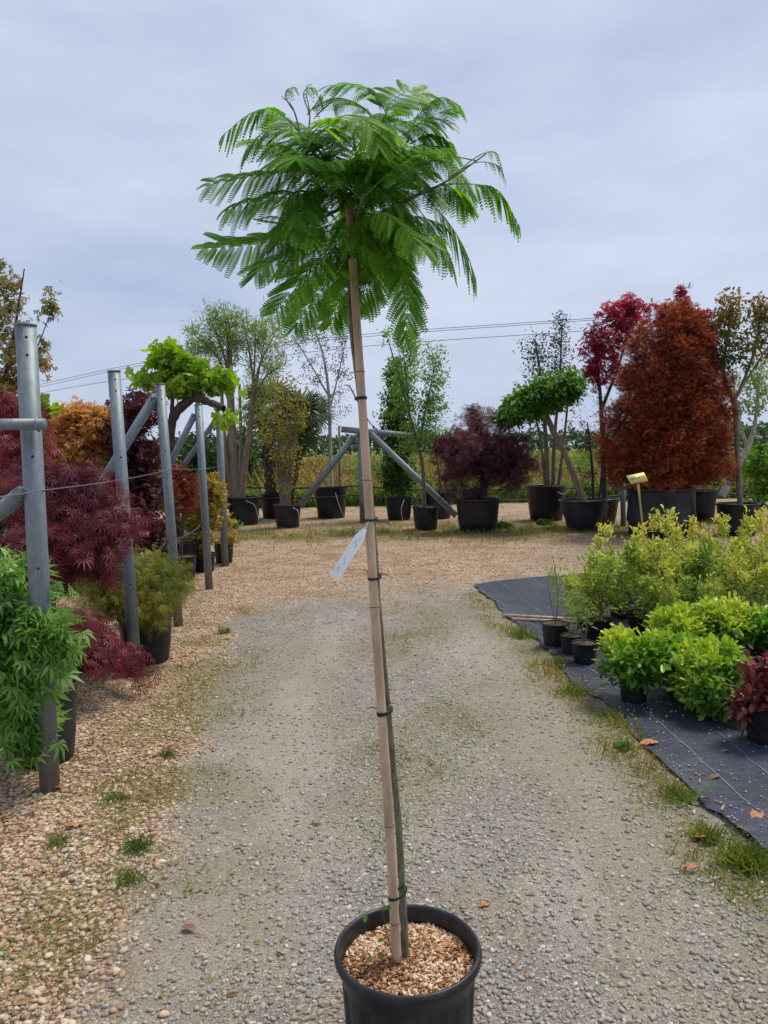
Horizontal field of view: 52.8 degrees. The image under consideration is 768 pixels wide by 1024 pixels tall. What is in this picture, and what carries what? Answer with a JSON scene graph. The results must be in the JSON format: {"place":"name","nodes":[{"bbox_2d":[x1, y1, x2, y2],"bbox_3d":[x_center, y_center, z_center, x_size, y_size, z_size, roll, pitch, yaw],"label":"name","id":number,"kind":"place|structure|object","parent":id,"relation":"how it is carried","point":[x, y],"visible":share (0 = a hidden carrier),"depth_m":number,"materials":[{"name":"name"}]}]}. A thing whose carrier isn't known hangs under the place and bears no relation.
{"place":"outdoors","nodes":[
{"label":"outdoors","id":0,"kind":"place"},
{"bbox_2d":[0,544,729,1023],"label":"tan gravel","id":1,"kind":"structure","parent":0,"point":[42,938],"depth_m":3.27,"materials":[{"name":"gravel"}]},
{"bbox_2d":[0,444,767,1023],"bbox_3d":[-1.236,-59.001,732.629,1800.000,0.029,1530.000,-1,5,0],"label":"ground","id":2,"kind":"structure","parent":0,"point":[288,698],"depth_m":3.46,"materials":[{"name":"gravel"}]},
{"bbox_2d":[0,458,45,563],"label":"maple","id":3,"kind":"object","parent":2,"relation":"on","point":[2,530],"visible":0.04,"depth_m":10.64,"materials":[{"name":"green plant"}]},
{"bbox_2d":[0,322,59,792],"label":"steel post","id":4,"kind":"object","parent":2,"relation":"on","point":[30,423],"visible":0.91,"depth_m":3.58,"materials":[{"name":"metal"}]},
{"bbox_2d":[0,464,224,497],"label":"trellis wire","id":5,"kind":"object","parent":4,"relation":"attached to","point":[81,485],"visible":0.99,"depth_m":4.04,"materials":[{"name":"metal"}]},
{"bbox_2d":[0,258,62,398],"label":"bronze maple","id":6,"kind":"object","parent":2,"relation":"on","point":[8,382],"visible":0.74,"depth_m":6.37,"materials":[{"name":"bronze brown leaf"},{"name":"dark bark"},{"name":"black plastic"}]},
{"bbox_2d":[0,389,67,556],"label":"threadleaf maple","id":7,"kind":"object","parent":2,"relation":"on","point":[9,409],"visible":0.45,"depth_m":5.52,"materials":[{"name":"red plant"}]},
{"bbox_2d":[0,393,88,594],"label":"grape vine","id":8,"kind":"object","parent":2,"relation":"on","point":[54,405],"visible":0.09,"depth_m":8.85,"materials":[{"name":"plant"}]},
{"bbox_2d":[0,543,96,775],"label":"maple","id":9,"kind":"object","parent":2,"relation":"on","point":[27,651],"visible":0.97,"depth_m":3.60,"materials":[{"name":"green plant"}]},
{"bbox_2d":[41,828,70,848],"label":"weed tuft","id":10,"kind":"object","parent":2,"relation":"on","point":[55,841],"visible":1,"depth_m":3.19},
{"bbox_2d":[43,395,111,605],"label":"orange maple","id":11,"kind":"object","parent":2,"relation":"on","point":[81,428],"visible":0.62,"depth_m":7.83,"materials":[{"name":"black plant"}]},
{"bbox_2d":[0,458,159,594],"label":"threadleaf maple","id":12,"kind":"object","parent":2,"relation":"on","point":[84,535],"visible":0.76,"depth_m":4.75,"materials":[{"name":"red plant"}]},
{"bbox_2d":[58,606,161,695],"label":"threadleaf maple","id":13,"kind":"object","parent":2,"relation":"on","point":[106,649],"visible":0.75,"depth_m":4.94,"materials":[{"name":"red plant"}]},
{"bbox_2d":[101,790,132,804],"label":"weed tuft","id":14,"kind":"object","parent":2,"relation":"on","point":[114,796],"visible":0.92,"depth_m":3.58,"materials":[{"name":"green plant"}]},
{"bbox_2d":[107,370,140,674],"bbox_3d":[-1.837,0.122,5.491,0.142,2.229,0.092,-1,5,0],"label":"steel post","id":15,"kind":"object","parent":2,"relation":"on","point":[121,472],"visible":0.83,"depth_m":5.43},
{"bbox_2d":[58,544,203,665],"bbox_3d":[-1.899,0.695,5.900,1.077,0.914,0.829,-1,5,0],"label":"threadleaf maple","id":16,"kind":"object","parent":2,"relation":"on","point":[159,583],"visible":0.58,"depth_m":5.77,"materials":[{"name":"green plant"}]},
{"bbox_2d":[106,858,156,891],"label":"weed tuft","id":17,"kind":"object","parent":2,"relation":"on","point":[129,878],"visible":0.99,"depth_m":2.91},
{"bbox_2d":[93,383,181,555],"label":"purple maple","id":18,"kind":"object","parent":2,"relation":"on","point":[140,452],"visible":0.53,"depth_m":7.91,"materials":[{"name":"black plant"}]},
{"bbox_2d":[116,830,160,857],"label":"weed tuft","id":19,"kind":"object","parent":2,"relation":"on","point":[135,843],"visible":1,"depth_m":3.14,"materials":[{"name":"green plant"}]},
{"bbox_2d":[96,383,182,626],"bbox_3d":[-2.422,-0.022,7.119,1.091,2.274,0.128,0,5,8],"label":"steel post","id":20,"kind":"object","parent":2,"relation":"on","point":[159,399],"visible":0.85,"depth_m":7.01,"materials":[{"name":"metal"}]},
{"bbox_2d":[134,516,215,565],"bbox_3d":[-2.062,0.209,8.153,0.044,0.092,5.250,-2,5,-4],"label":"irrigation hose","id":21,"kind":"object","parent":20,"relation":"attached to","point":[179,538],"visible":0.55,"depth_m":7.93,"materials":[{"name":"plastic"}]},
{"bbox_2d":[152,748,179,758],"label":"weed tuft","id":22,"kind":"object","parent":2,"relation":"on","point":[167,754],"visible":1,"depth_m":4.10,"materials":[{"name":"green plant"}]},
{"bbox_2d":[145,404,212,589],"bbox_3d":[-2.438,-0.142,9.021,0.836,2.198,0.127,0,5,11],"label":"steel post","id":23,"kind":"object","parent":2,"relation":"on","point":[197,417],"visible":0.89,"depth_m":8.93,"materials":[{"name":"metal"}]},
{"bbox_2d":[160,461,199,580],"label":"coral maple","id":24,"kind":"object","parent":2,"relation":"on","point":[181,484],"visible":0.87,"depth_m":9.68,"materials":[{"name":"red plant"}]},
{"bbox_2d":[124,336,247,571],"bbox_3d":[-2.562,-0.765,10.278,1.618,3.128,0.851,0,5,11],"label":"tree","id":25,"kind":"object","parent":2,"relation":"on","point":[186,378],"visible":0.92,"depth_m":10.05,"materials":[{"name":"green plant"}]},
{"bbox_2d":[163,423,228,522],"bbox_3d":[-4.056,-0.713,17.028,1.558,2.458,1.434,1,5,23],"label":"evergreen bush","id":26,"kind":"object","parent":2,"relation":"on","point":[210,454],"visible":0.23,"depth_m":16.77,"materials":[{"name":"green plant"}]},
{"bbox_2d":[177,411,228,566],"bbox_3d":[-2.628,-0.296,10.757,0.886,2.226,0.128,0,5,10],"label":"steel post","id":27,"kind":"object","parent":2,"relation":"on","point":[221,475],"visible":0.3,"depth_m":10.68,"materials":[{"name":"metal"}]},
{"bbox_2d":[177,471,230,572],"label":"golden maple","id":28,"kind":"object","parent":2,"relation":"on","point":[216,498],"visible":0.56,"depth_m":10.25,"materials":[{"name":"yellow plant"}]},
{"bbox_2d":[213,511,242,563],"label":"amber maple","id":29,"kind":"object","parent":2,"relation":"on","point":[217,545],"visible":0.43,"depth_m":11.03,"materials":[{"name":"plant"}]},
{"bbox_2d":[178,295,295,524],"bbox_3d":[-3.164,-2.171,16.683,2.700,4.898,1.500,-1,5,0],"label":"willow tree","id":30,"kind":"object","parent":2,"relation":"on","point":[240,507],"visible":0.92,"depth_m":16.62,"materials":[{"name":"green plant"}]},
{"bbox_2d":[215,422,264,483],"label":"evergreen bush","id":31,"kind":"object","parent":2,"relation":"on","point":[252,465],"visible":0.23,"depth_m":23.73,"materials":[{"name":"green plant"}]},
{"bbox_2d":[252,442,290,476],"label":"evergreen bush","id":32,"kind":"object","parent":2,"relation":"on","point":[262,457],"visible":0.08,"depth_m":25.69,"materials":[{"name":"green plant"}]},
{"bbox_2d":[251,374,309,528],"bbox_3d":[-2.114,-1.239,15.891,1.209,3.128,1.028,-4,5,-27],"label":"yellow leaved shrub","id":33,"kind":"object","parent":2,"relation":"on","point":[286,514],"visible":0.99,"depth_m":15.82,"materials":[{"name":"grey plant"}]},
{"bbox_2d":[236,378,341,518],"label":"fan palm","id":34,"kind":"object","parent":2,"relation":"on","point":[267,506],"visible":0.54,"depth_m":18.01,"materials":[{"name":"green plant"}]},
{"bbox_2d":[302,452,324,473],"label":"meadow bush","id":35,"kind":"object","parent":2,"relation":"on","point":[307,463],"visible":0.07,"depth_m":29.95,"materials":[{"name":"green plant"}]},
{"bbox_2d":[283,321,353,518],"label":"birch tree","id":36,"kind":"object","parent":2,"relation":"on","point":[328,508],"visible":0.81,"depth_m":17.75,"materials":[{"name":"green plant"}]},
{"bbox_2d":[338,426,340,485],"bbox_3d":[-1.126,-1.065,19.600,0.096,2.237,0.056,-1,5,0],"label":"stake","id":37,"kind":"object","parent":36,"relation":"in","point":[339,469],"visible":0.6,"depth_m":19.57,"materials":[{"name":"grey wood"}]},
{"bbox_2d":[191,79,520,1023],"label":"mimosa tree","id":38,"kind":"object","parent":2,"relation":"on","point":[429,977],"visible":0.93,"depth_m":1.77,"materials":[{"name":"green plant"}]},
{"bbox_2d":[344,204,410,962],"bbox_3d":[-0.016,0.207,1.918,0.140,1.883,0.062,-1,5,0],"label":"bamboo cane","id":39,"kind":"object","parent":38,"relation":"on","point":[381,712],"visible":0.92,"depth_m":1.90,"materials":[{"name":"beige wood"}]},
{"bbox_2d":[330,522,368,580],"bbox_3d":[-0.084,0.095,1.875,0.099,0.142,0.008,-2,5,-7],"label":"plant tag","id":40,"kind":"object","parent":39,"relation":"hanging from","point":[347,556],"visible":1,"depth_m":1.88,"materials":[{"name":"white plastic"}]},
{"bbox_2d":[343,451,383,477],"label":"meadow bush","id":41,"kind":"object","parent":2,"relation":"on","point":[372,465],"visible":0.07,"depth_m":26.87,"materials":[{"name":"green plant"}]},
{"bbox_2d":[298,426,456,522],"bbox_3d":[-0.150,-0.778,16.550,3.490,2.130,0.441,0,5,10],"label":"anchor trestle","id":42,"kind":"object","parent":2,"relation":"on","point":[374,434],"visible":0.74,"depth_m":16.42,"materials":[{"name":"metal"}]},
{"bbox_2d":[0,511,767,1021],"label":"weeds","id":43,"kind":"object","parent":2,"relation":"on","point":[536,659],"visible":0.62,"depth_m":4.10,"materials":[{"name":"plant"}]},
{"bbox_2d":[0,563,767,1020],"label":"leaf litter","id":44,"kind":"object","parent":2,"relation":"on","point":[318,823],"visible":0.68,"depth_m":2.96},
{"bbox_2d":[2,420,767,458],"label":"treeline","id":45,"kind":"object","parent":2,"relation":"on","point":[572,435],"visible":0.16,"depth_m":157.10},
{"bbox_2d":[373,354,420,519],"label":"hornbeam column","id":46,"kind":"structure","parent":2,"relation":"on","point":[398,481],"depth_m":17.06,"materials":[{"name":"green plant"}]},
{"bbox_2d":[372,325,455,529],"bbox_3d":[0.581,-1.626,14.937,1.624,3.945,1.063,-1,5,0],"label":"snowbell tree","id":47,"kind":"object","parent":2,"relation":"on","point":[425,516],"visible":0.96,"depth_m":14.84,"materials":[{"name":"green plant"}]},
{"bbox_2d":[426,457,452,518],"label":"wispy shrub","id":48,"kind":"object","parent":2,"relation":"on","point":[442,511],"visible":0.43,"depth_m":17.19,"materials":[{"name":"green plant"}]},
{"bbox_2d":[420,402,545,532],"bbox_3d":[1.855,-0.843,14.478,2.363,2.406,1.516,-1,5,0],"label":"threadleaf maple","id":49,"kind":"object","parent":2,"relation":"on","point":[501,460],"visible":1,"depth_m":14.30,"materials":[{"name":"purple plant"}]},
{"bbox_2d":[226,492,754,500],"bbox_3d":[2.617,-0.341,17.545,13.938,0.282,0.033,-1,5,0],"label":"irrigation hose","id":50,"kind":"object","parent":2,"relation":"on","point":[421,498],"visible":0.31,"depth_m":17.53,"materials":[{"name":"black rubber"}]},
{"bbox_2d":[496,521,515,528],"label":"weed tuft","id":51,"kind":"object","parent":2,"relation":"on","point":[503,524],"visible":0.87,"depth_m":14.84,"materials":[{"name":"green plant"}]},
{"bbox_2d":[498,625,540,640],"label":"weed tuft","id":52,"kind":"object","parent":2,"relation":"on","point":[521,634],"visible":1,"depth_m":6.43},
{"bbox_2d":[487,365,608,530],"bbox_3d":[3.025,-1.166,14.292,2.240,3.033,1.475,-1,5,0],"label":"umbrella tree","id":53,"kind":"object","parent":2,"relation":"on","point":[540,399],"visible":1,"depth_m":14.04,"materials":[{"name":"green plant"}]},
{"bbox_2d":[512,310,584,520],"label":"holm oak","id":54,"kind":"object","parent":2,"relation":"on","point":[543,499],"visible":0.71,"depth_m":16.14,"materials":[{"name":"green plant"}]},
{"bbox_2d":[550,654,568,664],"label":"weed tuft","id":55,"kind":"object","parent":2,"relation":"on","point":[559,660],"visible":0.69,"depth_m":5.64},
{"bbox_2d":[549,680,595,699],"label":"weed tuft","id":56,"kind":"object","parent":2,"relation":"on","point":[570,689],"visible":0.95,"depth_m":4.94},
{"bbox_2d":[555,444,600,475],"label":"meadow bush","id":57,"kind":"object","parent":2,"relation":"on","point":[582,460],"visible":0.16,"depth_m":25.85,"materials":[{"name":"green plant"}]},
{"bbox_2d":[570,389,616,525],"bbox_3d":[4.011,-1.029,14.845,0.914,2.627,0.762,-3,5,-18],"label":"wiry green shrub","id":58,"kind":"object","parent":2,"relation":"on","point":[592,473],"visible":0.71,"depth_m":14.82,"materials":[{"name":"green plant"}]},
{"bbox_2d":[474,573,767,848],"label":"ground cloth","id":59,"kind":"object","parent":2,"relation":"on","point":[739,764],"visible":0.41,"depth_m":4.19,"materials":[{"name":"fabric"}]},
{"bbox_2d":[502,614,576,620],"bbox_3d":[1.426,0.961,7.065,0.697,0.027,0.028,1,5,21],"label":"bamboo stick","id":60,"kind":"object","parent":59,"relation":"on","point":[532,616],"visible":0.79,"depth_m":7.07,"materials":[{"name":"wood"}]},
{"bbox_2d":[512,617,575,623],"bbox_3d":[1.430,0.972,6.933,0.566,0.027,0.028,0,5,18],"label":"bamboo stick","id":61,"kind":"object","parent":59,"relation":"on","point":[528,619],"visible":0.71,"depth_m":6.96,"materials":[{"name":"wood"}]},
{"bbox_2d":[541,557,569,646],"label":"slender shrub","id":62,"kind":"object","parent":59,"relation":"on","point":[552,630],"visible":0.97,"depth_m":6.08,"materials":[{"name":"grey plant"}]},
{"bbox_2d":[560,595,583,654],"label":"slender shrub","id":63,"kind":"object","parent":59,"relation":"on","point":[567,638],"visible":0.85,"depth_m":5.87,"materials":[{"name":"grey plant"}]},
{"bbox_2d":[570,589,596,664],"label":"slender shrub","id":64,"kind":"object","parent":59,"relation":"on","point":[584,652],"visible":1,"depth_m":5.60,"materials":[{"name":"grey plant"}]},
{"bbox_2d":[560,567,613,629],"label":"yellow green shrub","id":65,"kind":"object","parent":59,"relation":"on","point":[566,580],"visible":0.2,"depth_m":6.61,"materials":[{"name":"green plant"}]},
{"bbox_2d":[562,523,643,642],"bbox_3d":[1.725,0.572,6.205,0.625,0.957,0.600,-5,6,-39],"label":"yellow green shrub","id":66,"kind":"object","parent":59,"relation":"on","point":[592,579],"visible":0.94,"depth_m":6.16,"materials":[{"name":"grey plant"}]},
{"bbox_2d":[596,520,646,618],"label":"yellow green shrub","id":67,"kind":"object","parent":59,"relation":"on","point":[614,615],"visible":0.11,"depth_m":7.00,"materials":[{"name":"green plant"}]},
{"bbox_2d":[483,586,767,847],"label":"cloth grit","id":68,"kind":"object","parent":59,"relation":"on","point":[720,802],"visible":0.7,"depth_m":4.17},
{"bbox_2d":[591,622,673,704],"bbox_3d":[1.534,0.933,4.723,0.496,0.490,0.531,-1,5,0],"label":"pittosporum shrub","id":69,"kind":"object","parent":59,"relation":"on","point":[630,655],"visible":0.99,"depth_m":4.64,"materials":[{"name":"green plant"}]},
{"bbox_2d":[627,472,647,548],"bbox_3d":[2.851,0.193,8.664,0.251,1.269,0.088,-1,5,0],"label":"plant sign","id":70,"kind":"object","parent":59,"relation":"on","point":[637,478],"visible":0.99,"depth_m":8.62,"materials":[{"name":"brown wood"}]},
{"bbox_2d":[603,504,676,635],"bbox_3d":[2.115,0.477,6.441,0.634,1.091,0.602,-5,6,-38],"label":"yellow green shrub","id":71,"kind":"object","parent":59,"relation":"on","point":[652,551],"visible":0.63,"depth_m":6.37,"materials":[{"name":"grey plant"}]},
{"bbox_2d":[631,560,680,627],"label":"yellow green shrub","id":72,"kind":"object","parent":59,"relation":"on","point":[669,598],"visible":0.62,"depth_m":6.03,"materials":[{"name":"green plant"}]},
{"bbox_2d":[634,534,685,606],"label":"yellow green shrub","id":73,"kind":"object","parent":59,"relation":"on","point":[662,552],"visible":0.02,"depth_m":7.19,"materials":[{"name":"green plant"}]},
{"bbox_2d":[653,629,699,697],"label":"pittosporum shrub","id":74,"kind":"object","parent":59,"relation":"on","point":[675,639],"visible":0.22,"depth_m":4.75,"materials":[{"name":"green plant"}]},
{"bbox_2d":[640,599,720,641],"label":"pittosporum shrub","id":75,"kind":"object","parent":59,"relation":"on","point":[662,617],"visible":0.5,"depth_m":5.26,"materials":[{"name":"green plant"}]},
{"bbox_2d":[643,507,718,601],"bbox_3d":[2.509,0.479,6.561,0.637,1.051,0.675,-1,5,0],"label":"yellow green shrub","id":76,"kind":"object","parent":59,"relation":"on","point":[678,565],"visible":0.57,"depth_m":6.50,"materials":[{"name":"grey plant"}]},
{"bbox_2d":[671,569,728,624],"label":"yellow green shrub","id":77,"kind":"object","parent":59,"relation":"on","point":[711,588],"visible":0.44,"depth_m":6.07,"materials":[{"name":"green plant"}]},
{"bbox_2d":[669,512,730,596],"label":"yellow green shrub","id":78,"kind":"object","parent":59,"relation":"on","point":[691,534],"visible":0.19,"depth_m":7.12,"materials":[{"name":"green plant"}]},
{"bbox_2d":[666,632,755,723],"bbox_3d":[1.955,0.966,4.482,0.598,0.528,0.580,-1,5,0],"label":"pittosporum shrub","id":79,"kind":"object","parent":59,"relation":"on","point":[704,680],"visible":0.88,"depth_m":4.41,"materials":[{"name":"green plant"}]},
{"bbox_2d":[675,538,751,600],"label":"yellow green shrub","id":80,"kind":"object","parent":59,"relation":"on","point":[718,569],"visible":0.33,"depth_m":6.42,"materials":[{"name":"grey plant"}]},
{"bbox_2d":[691,591,764,658],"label":"pittosporum shrub","id":81,"kind":"object","parent":59,"relation":"on","point":[724,618],"visible":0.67,"depth_m":5.25,"materials":[{"name":"green plant"}]},
{"bbox_2d":[709,514,767,596],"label":"yellow green shrub","id":82,"kind":"object","parent":59,"relation":"on","point":[743,532],"visible":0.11,"depth_m":7.31,"materials":[{"name":"green plant"}]},
{"bbox_2d":[721,645,767,746],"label":"photinia shrub","id":83,"kind":"object","parent":59,"relation":"on","point":[750,707],"visible":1,"depth_m":4.00,"materials":[{"name":"red plant"}]},
{"bbox_2d":[723,535,767,607],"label":"yellow green shrub","id":84,"kind":"object","parent":59,"relation":"on","point":[741,576],"visible":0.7,"depth_m":6.02,"materials":[{"name":"green plant"}]},
{"bbox_2d":[726,505,767,607],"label":"yellow green shrub","id":85,"kind":"object","parent":59,"relation":"on","point":[745,543],"visible":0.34,"depth_m":6.66,"materials":[{"name":"green plant"}]},
{"bbox_2d":[736,602,767,663],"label":"pittosporum shrub","id":86,"kind":"object","parent":59,"relation":"on","point":[760,621],"visible":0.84,"depth_m":5.20,"materials":[{"name":"green plant"}]},
{"bbox_2d":[748,507,767,602],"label":"yellow green shrub","id":87,"kind":"object","parent":59,"relation":"on","point":[758,526],"visible":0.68,"depth_m":6.53,"materials":[{"name":"green plant"}]},
{"bbox_2d":[620,484,625,525],"bbox_3d":[4.608,-0.134,14.912,0.114,0.918,0.098,-1,5,0],"label":"short post","id":88,"kind":"object","parent":2,"relation":"on","point":[623,505],"visible":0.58,"depth_m":14.88,"materials":[{"name":"metal"}]},
{"bbox_2d":[612,740,633,752],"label":"weed tuft","id":89,"kind":"object","parent":2,"relation":"on","point":[620,744],"visible":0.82,"depth_m":4.04,"materials":[{"name":"green plant"}]},
{"bbox_2d":[571,283,719,523],"bbox_3d":[5.220,-2.143,15.408,3.018,4.704,1.085,-1,5,0],"label":"red maple","id":90,"kind":"object","parent":2,"relation":"on","point":[599,350],"visible":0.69,"depth_m":15.24,"materials":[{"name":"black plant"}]},
{"bbox_2d":[590,296,744,537],"bbox_3d":[4.844,-1.629,13.244,2.579,4.051,2.410,-1,5,0],"label":"russet conifer","id":91,"kind":"object","parent":2,"relation":"on","point":[674,364],"visible":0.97,"depth_m":12.70,"materials":[{"name":"orange plant"}]},
{"bbox_2d":[651,779,698,807],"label":"weed tuft","id":92,"kind":"object","parent":2,"relation":"on","point":[682,792],"visible":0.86,"depth_m":3.49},
{"bbox_2d":[676,780,716,803],"bbox_3d":[1.378,1.238,3.417,0.187,0.121,0.044,-1,5,0],"label":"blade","id":93,"kind":"object","parent":2,"relation":"on","point":[705,790],"visible":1,"depth_m":3.42,"materials":[{"name":"green plant"}]},
{"bbox_2d":[682,814,728,846],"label":"weed tuft","id":94,"kind":"object","parent":2,"relation":"on","point":[709,837],"visible":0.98,"depth_m":3.12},
{"bbox_2d":[696,347,767,521],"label":"leaning poplar","id":95,"kind":"object","parent":2,"relation":"on","point":[705,504],"visible":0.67,"depth_m":15.39,"materials":[{"name":"green plant"}]},
{"bbox_2d":[700,423,767,453],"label":"hedge trees","id":96,"kind":"object","parent":2,"relation":"on","point":[761,435],"visible":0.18,"depth_m":57.49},
{"bbox_2d":[702,286,767,535],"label":"crape myrtle","id":97,"kind":"object","parent":2,"relation":"on","point":[735,511],"visible":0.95,"depth_m":12.92,"materials":[{"name":"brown plant"}]},
{"bbox_2d":[708,829,767,882],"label":"weed tuft","id":98,"kind":"object","parent":2,"relation":"on","point":[740,855],"visible":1,"depth_m":2.92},
{"bbox_2d":[740,441,767,515],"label":"walnut bush","id":99,"kind":"object","parent":2,"relation":"on","point":[755,467],"visible":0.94,"depth_m":16.22,"materials":[{"name":"green plant"}]},
{"bbox_2d":[0,0,767,449],"label":"sky","id":100,"kind":"structure","parent":0,"point":[629,137],"materials":[{"name":"grey"}]},
{"bbox_2d":[40,308,745,384],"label":"power line","id":101,"kind":"object","parent":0,"point":[372,333],"visible":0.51,"depth_m":68.11,"materials":[{"name":"metal"}]},
{"bbox_2d":[42,309,752,386],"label":"power line","id":102,"kind":"object","parent":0,"point":[381,335],"visible":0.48,"depth_m":68.07,"materials":[{"name":"metal"}]},
{"bbox_2d":[43,320,753,392],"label":"power line","id":103,"kind":"object","parent":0,"point":[376,345],"visible":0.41,"depth_m":68.55,"materials":[{"name":"metal"}]},
{"bbox_2d":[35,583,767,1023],"bbox_3d":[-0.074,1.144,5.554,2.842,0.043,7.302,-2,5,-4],"label":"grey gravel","id":104,"kind":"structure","parent":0,"point":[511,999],"depth_m":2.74,"materials":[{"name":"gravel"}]},
{"bbox_2d":[143,447,767,510],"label":"meadow grass","id":105,"kind":"structure","parent":0,"point":[308,476],"depth_m":23.14,"materials":[{"name":"plant"}]},
{"bbox_2d":[226,483,749,490],"bbox_3d":[2.395,-0.575,17.526,14.358,0.227,0.033,-1,5,0],"label":"irrigation hose","id":106,"kind":"object","parent":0,"point":[417,489],"visible":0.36,"depth_m":17.51,"materials":[{"name":"black rubber"}]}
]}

